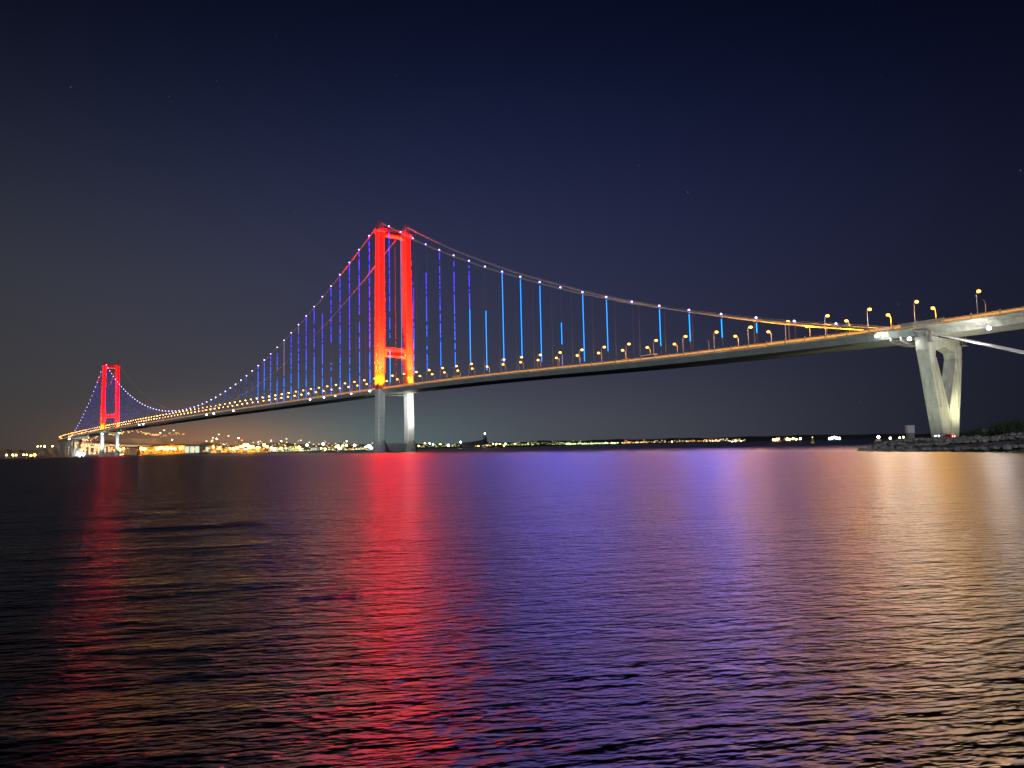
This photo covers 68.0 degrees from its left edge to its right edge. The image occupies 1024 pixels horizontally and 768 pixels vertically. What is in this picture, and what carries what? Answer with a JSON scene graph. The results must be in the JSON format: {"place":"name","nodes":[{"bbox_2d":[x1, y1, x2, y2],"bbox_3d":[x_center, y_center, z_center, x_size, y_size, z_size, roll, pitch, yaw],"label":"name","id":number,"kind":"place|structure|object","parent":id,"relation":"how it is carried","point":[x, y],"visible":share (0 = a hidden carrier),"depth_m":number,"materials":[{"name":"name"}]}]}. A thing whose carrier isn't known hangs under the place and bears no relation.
{"place":"outdoors","nodes":[
{"label":"outdoors","id":0,"kind":"place"},
{"bbox_2d":[0,433,989,457],"bbox_3d":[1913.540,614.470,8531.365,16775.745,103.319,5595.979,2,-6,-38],"label":"hills","id":1,"kind":"structure","parent":0,"point":[49,452],"depth_m":5218.67,"materials":[{"name":"black"}]},
{"bbox_2d":[124,447,139,454],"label":"warehouse","id":2,"kind":"structure","parent":1,"relation":"on","point":[131,450],"depth_m":2545.31,"materials":[{"name":"brown"}]},
{"bbox_2d":[139,446,155,453],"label":"warehouse","id":3,"kind":"structure","parent":1,"relation":"on","point":[153,448],"depth_m":2639.86,"materials":[{"name":"orange"}]},
{"bbox_2d":[152,444,189,453],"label":"warehouse","id":4,"kind":"structure","parent":1,"relation":"on","point":[177,447],"depth_m":2710.84,"materials":[{"name":"orange"}]},
{"bbox_2d":[184,445,202,453],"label":"warehouse","id":5,"kind":"structure","parent":1,"relation":"on","point":[198,449],"depth_m":2686.67,"materials":[{"name":"grey"}]},
{"bbox_2d":[200,444,212,452],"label":"warehouse","id":6,"kind":"structure","parent":1,"relation":"on","point":[206,447],"depth_m":2722.53,"materials":[{"name":"grey"}]},
{"bbox_2d":[212,448,231,452],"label":"warehouse","id":7,"kind":"structure","parent":1,"relation":"on","point":[227,450],"depth_m":2809.60,"materials":[{"name":"orange"}]},
{"bbox_2d":[234,438,244,450],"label":"gantry crane","id":8,"kind":"object","parent":1,"relation":"on","point":[239,443],"visible":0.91,"depth_m":2830.34,"materials":[{"name":"brown"}]},
{"bbox_2d":[236,449,268,451],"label":"warehouse","id":9,"kind":"structure","parent":1,"relation":"on","point":[253,450],"depth_m":2926.34,"materials":[{"name":"orange"}]},
{"bbox_2d":[289,445,295,450],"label":"storage block","id":10,"kind":"structure","parent":1,"relation":"on","point":[292,448],"depth_m":3046.71,"materials":[{"name":"yellow"}]},
{"bbox_2d":[310,447,320,450],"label":"warehouse","id":11,"kind":"structure","parent":1,"relation":"on","point":[315,448],"depth_m":3109.12,"materials":[{"name":"grey"}]},
{"bbox_2d":[68,430,744,453],"bbox_3d":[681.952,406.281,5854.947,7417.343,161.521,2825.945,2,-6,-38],"label":"town lights","id":12,"kind":"object","parent":1,"relation":"on","point":[89,446],"visible":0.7,"depth_m":3515.10},
{"bbox_2d":[0,438,1023,767],"bbox_3d":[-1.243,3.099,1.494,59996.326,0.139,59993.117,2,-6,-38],"label":"water","id":13,"kind":"structure","parent":0,"point":[790,604],"depth_m":13.81,"materials":[{"name":"black liquid"}]},
{"bbox_2d":[462,433,486,447],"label":"cargo ship","id":14,"kind":"object","parent":13,"relation":"on","point":[479,443],"visible":0.91,"depth_m":3576.29,"materials":[{"name":"paint"}]},
{"bbox_2d":[58,220,1023,456],"bbox_3d":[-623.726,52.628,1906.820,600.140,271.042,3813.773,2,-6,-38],"label":"suspension bridge","id":15,"kind":"structure","parent":13,"relation":"in","point":[942,394],"depth_m":617.98,"materials":[{"name":"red metal"}]},
{"bbox_2d":[641,354,656,357],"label":"bus","id":16,"kind":"object","parent":15,"relation":"on","point":[649,355],"visible":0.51,"depth_m":528.19,"materials":[{"name":"white paint"}]},
{"bbox_2d":[0,0,1023,449],"label":"sky","id":17,"kind":"structure","parent":0,"point":[183,183],"materials":[{"name":"blue"}]},
{"bbox_2d":[869,433,1023,451],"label":"ground","id":18,"kind":"structure","parent":0,"point":[1002,442],"depth_m":148.81,"materials":[{"name":"grey stone"}]},
{"bbox_2d":[905,425,914,438],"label":"utility cabinet","id":19,"kind":"object","parent":18,"relation":"on","point":[909,430],"visible":0.93,"depth_m":230.98,"materials":[{"name":"white metal"}]},
{"bbox_2d":[867,433,1005,447],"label":"scrub grass","id":20,"kind":"structure","parent":18,"relation":"on","point":[872,444],"depth_m":183.43,"materials":[{"name":"green plant"}]},
{"bbox_2d":[935,433,945,437],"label":"delivery van","id":21,"kind":"object","parent":18,"relation":"on","point":[939,435],"visible":0.84,"depth_m":322.36,"materials":[{"name":"grey paint"}]},
{"bbox_2d":[857,431,1023,452],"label":"rocks","id":22,"kind":"object","parent":18,"relation":"on","point":[939,441],"visible":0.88,"depth_m":158.31,"materials":[{"name":"grey stone"}]},
{"bbox_2d":[942,434,954,437],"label":"car","id":23,"kind":"object","parent":18,"relation":"on","point":[949,435],"visible":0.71,"depth_m":319.15,"materials":[{"name":"red paint"}]},
{"bbox_2d":[959,427,987,436],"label":"shrub","id":24,"kind":"object","parent":18,"relation":"on","point":[975,430],"visible":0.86,"depth_m":204.63,"materials":[{"name":"green plant"}]},
{"bbox_2d":[977,418,1015,435],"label":"shrub","id":25,"kind":"object","parent":18,"relation":"on","point":[988,431],"visible":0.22,"depth_m":172.42,"materials":[{"name":"green plant"}]},
{"bbox_2d":[990,417,1023,433],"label":"shrub","id":26,"kind":"object","parent":18,"relation":"on","point":[1016,428],"visible":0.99,"depth_m":146.84,"materials":[{"name":"green plant"}]},
{"bbox_2d":[1001,415,1023,432],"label":"shrub","id":27,"kind":"object","parent":18,"relation":"on","point":[1017,418],"visible":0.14,"depth_m":161.19,"materials":[{"name":"green plant"}]}
]}

